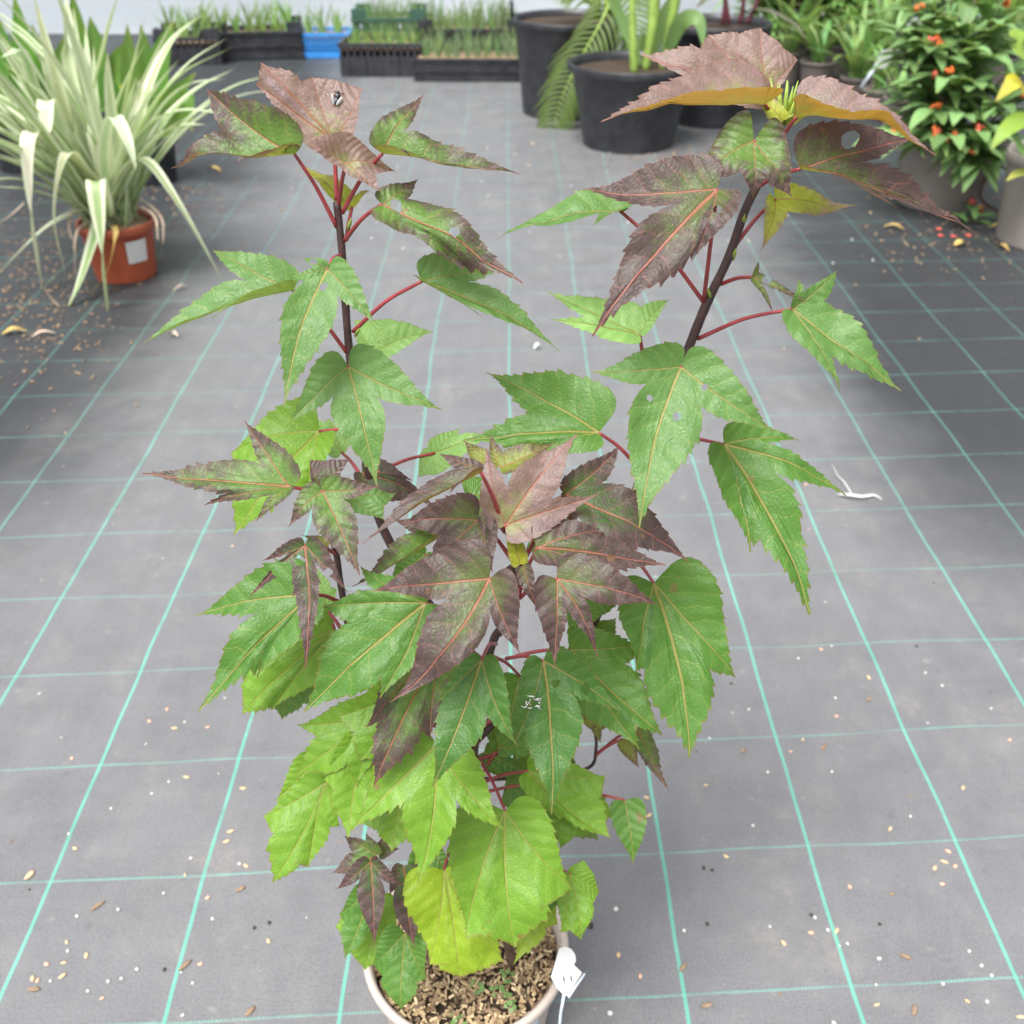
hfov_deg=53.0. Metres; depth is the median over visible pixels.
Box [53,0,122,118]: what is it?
broad leaved plant
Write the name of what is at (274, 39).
seedling crate
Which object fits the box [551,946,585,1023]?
plant label
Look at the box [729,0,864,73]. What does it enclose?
leafy shrub
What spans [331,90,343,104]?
fly
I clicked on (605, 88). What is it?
potted cane plant
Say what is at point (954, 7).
potted strap plant
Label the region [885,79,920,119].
potted strap plant
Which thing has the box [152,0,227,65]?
seedling crate
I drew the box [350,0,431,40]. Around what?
seedling crate
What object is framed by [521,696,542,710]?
fibre wisp
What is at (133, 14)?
polythene wall
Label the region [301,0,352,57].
seedling crate
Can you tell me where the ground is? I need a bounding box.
[0,33,1023,1023]
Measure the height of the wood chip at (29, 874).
0.006 m
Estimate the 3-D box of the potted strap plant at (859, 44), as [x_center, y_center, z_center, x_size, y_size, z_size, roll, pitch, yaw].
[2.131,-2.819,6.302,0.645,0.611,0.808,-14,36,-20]
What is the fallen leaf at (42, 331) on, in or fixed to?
on the ground
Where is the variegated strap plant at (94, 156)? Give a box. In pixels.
[0,0,262,310]
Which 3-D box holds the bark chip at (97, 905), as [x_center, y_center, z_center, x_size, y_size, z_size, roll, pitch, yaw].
[-0.657,0.624,1.628,0.008,0.005,0.024,27,42,35]
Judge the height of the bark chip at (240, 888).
0.005 m
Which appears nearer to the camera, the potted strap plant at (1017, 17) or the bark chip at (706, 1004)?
the bark chip at (706, 1004)
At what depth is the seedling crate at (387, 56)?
7.18 m
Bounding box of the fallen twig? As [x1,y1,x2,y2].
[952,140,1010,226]
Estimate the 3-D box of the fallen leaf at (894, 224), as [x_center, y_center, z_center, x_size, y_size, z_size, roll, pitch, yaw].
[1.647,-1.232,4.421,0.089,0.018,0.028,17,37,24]
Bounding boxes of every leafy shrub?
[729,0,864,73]
[832,0,914,69]
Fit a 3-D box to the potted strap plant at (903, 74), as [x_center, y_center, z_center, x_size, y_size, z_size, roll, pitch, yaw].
[2.241,-2.406,5.879,0.483,0.387,0.429,0,33,0]
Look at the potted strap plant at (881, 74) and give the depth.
6.14 m
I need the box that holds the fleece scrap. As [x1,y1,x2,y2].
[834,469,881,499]
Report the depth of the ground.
2.28 m
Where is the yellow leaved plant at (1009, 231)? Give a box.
[991,29,1023,249]
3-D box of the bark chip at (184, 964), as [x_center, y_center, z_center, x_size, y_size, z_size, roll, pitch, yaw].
[-0.491,0.680,1.543,0.007,0.005,0.024,23,40,31]
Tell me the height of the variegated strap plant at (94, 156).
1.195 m
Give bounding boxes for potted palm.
[509,0,648,130]
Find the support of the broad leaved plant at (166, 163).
on the ground
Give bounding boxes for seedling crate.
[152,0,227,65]
[192,0,305,60]
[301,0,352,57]
[338,20,425,76]
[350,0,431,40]
[413,17,519,81]
[416,0,519,49]
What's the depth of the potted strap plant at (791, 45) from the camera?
6.83 m
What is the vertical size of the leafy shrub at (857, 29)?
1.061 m
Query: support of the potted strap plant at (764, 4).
on the ground
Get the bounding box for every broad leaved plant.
[0,0,64,173]
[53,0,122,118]
[91,20,195,185]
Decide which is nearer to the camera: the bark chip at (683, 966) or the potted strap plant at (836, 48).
the bark chip at (683, 966)
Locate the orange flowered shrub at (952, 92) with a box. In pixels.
[852,0,1023,213]
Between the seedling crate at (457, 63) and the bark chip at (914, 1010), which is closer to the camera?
the bark chip at (914, 1010)
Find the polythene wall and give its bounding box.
[0,0,979,33]
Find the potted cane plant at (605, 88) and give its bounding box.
[567,0,705,154]
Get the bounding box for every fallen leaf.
[2,326,26,333]
[31,330,54,336]
[885,223,904,229]
[954,239,966,245]
[995,243,1008,250]
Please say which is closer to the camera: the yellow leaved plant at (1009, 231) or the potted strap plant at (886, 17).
the yellow leaved plant at (1009, 231)
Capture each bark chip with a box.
[26,986,39,991]
[91,901,104,910]
[179,960,191,970]
[235,885,244,891]
[245,1006,254,1015]
[679,962,686,971]
[701,1002,712,1007]
[900,954,911,958]
[912,1004,916,1015]
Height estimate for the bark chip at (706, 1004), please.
0.005 m
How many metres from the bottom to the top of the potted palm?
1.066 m
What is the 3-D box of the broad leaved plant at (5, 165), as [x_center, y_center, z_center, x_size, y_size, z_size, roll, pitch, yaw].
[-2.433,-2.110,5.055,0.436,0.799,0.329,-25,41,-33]
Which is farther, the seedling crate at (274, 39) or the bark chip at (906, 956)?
the seedling crate at (274, 39)
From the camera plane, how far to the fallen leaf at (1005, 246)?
4.20 m
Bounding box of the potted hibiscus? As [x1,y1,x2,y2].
[142,27,978,1023]
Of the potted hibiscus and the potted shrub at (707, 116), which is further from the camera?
the potted shrub at (707, 116)
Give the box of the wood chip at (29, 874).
[24,870,34,879]
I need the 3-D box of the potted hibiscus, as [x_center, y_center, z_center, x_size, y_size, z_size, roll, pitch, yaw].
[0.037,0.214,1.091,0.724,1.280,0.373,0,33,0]
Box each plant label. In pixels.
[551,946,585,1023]
[860,49,892,87]
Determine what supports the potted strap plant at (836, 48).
on the ground
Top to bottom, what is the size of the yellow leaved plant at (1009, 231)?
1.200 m
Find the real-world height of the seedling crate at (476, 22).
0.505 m
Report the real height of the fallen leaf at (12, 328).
0.019 m
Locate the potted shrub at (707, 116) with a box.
[675,0,804,128]
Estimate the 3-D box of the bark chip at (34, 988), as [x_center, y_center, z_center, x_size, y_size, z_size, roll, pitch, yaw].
[-0.704,0.702,1.510,0.020,0.005,0.008,0,33,-1]
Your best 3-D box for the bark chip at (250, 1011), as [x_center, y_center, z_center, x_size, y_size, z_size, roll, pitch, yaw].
[-0.378,0.721,1.482,0.008,0.005,0.020,18,38,26]
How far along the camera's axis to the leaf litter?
3.96 m
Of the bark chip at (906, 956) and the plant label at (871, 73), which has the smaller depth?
the bark chip at (906, 956)
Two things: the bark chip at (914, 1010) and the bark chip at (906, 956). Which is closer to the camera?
the bark chip at (914, 1010)
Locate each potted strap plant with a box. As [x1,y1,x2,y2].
[712,0,801,36]
[746,0,882,84]
[774,0,889,82]
[795,0,892,76]
[801,0,918,94]
[816,0,977,84]
[853,43,904,103]
[860,57,909,128]
[879,0,1019,43]
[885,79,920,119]
[960,0,1023,87]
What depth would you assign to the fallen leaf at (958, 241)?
4.24 m
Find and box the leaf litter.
[0,121,1023,427]
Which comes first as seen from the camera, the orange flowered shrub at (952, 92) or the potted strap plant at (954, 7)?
the orange flowered shrub at (952, 92)
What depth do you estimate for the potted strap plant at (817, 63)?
6.61 m

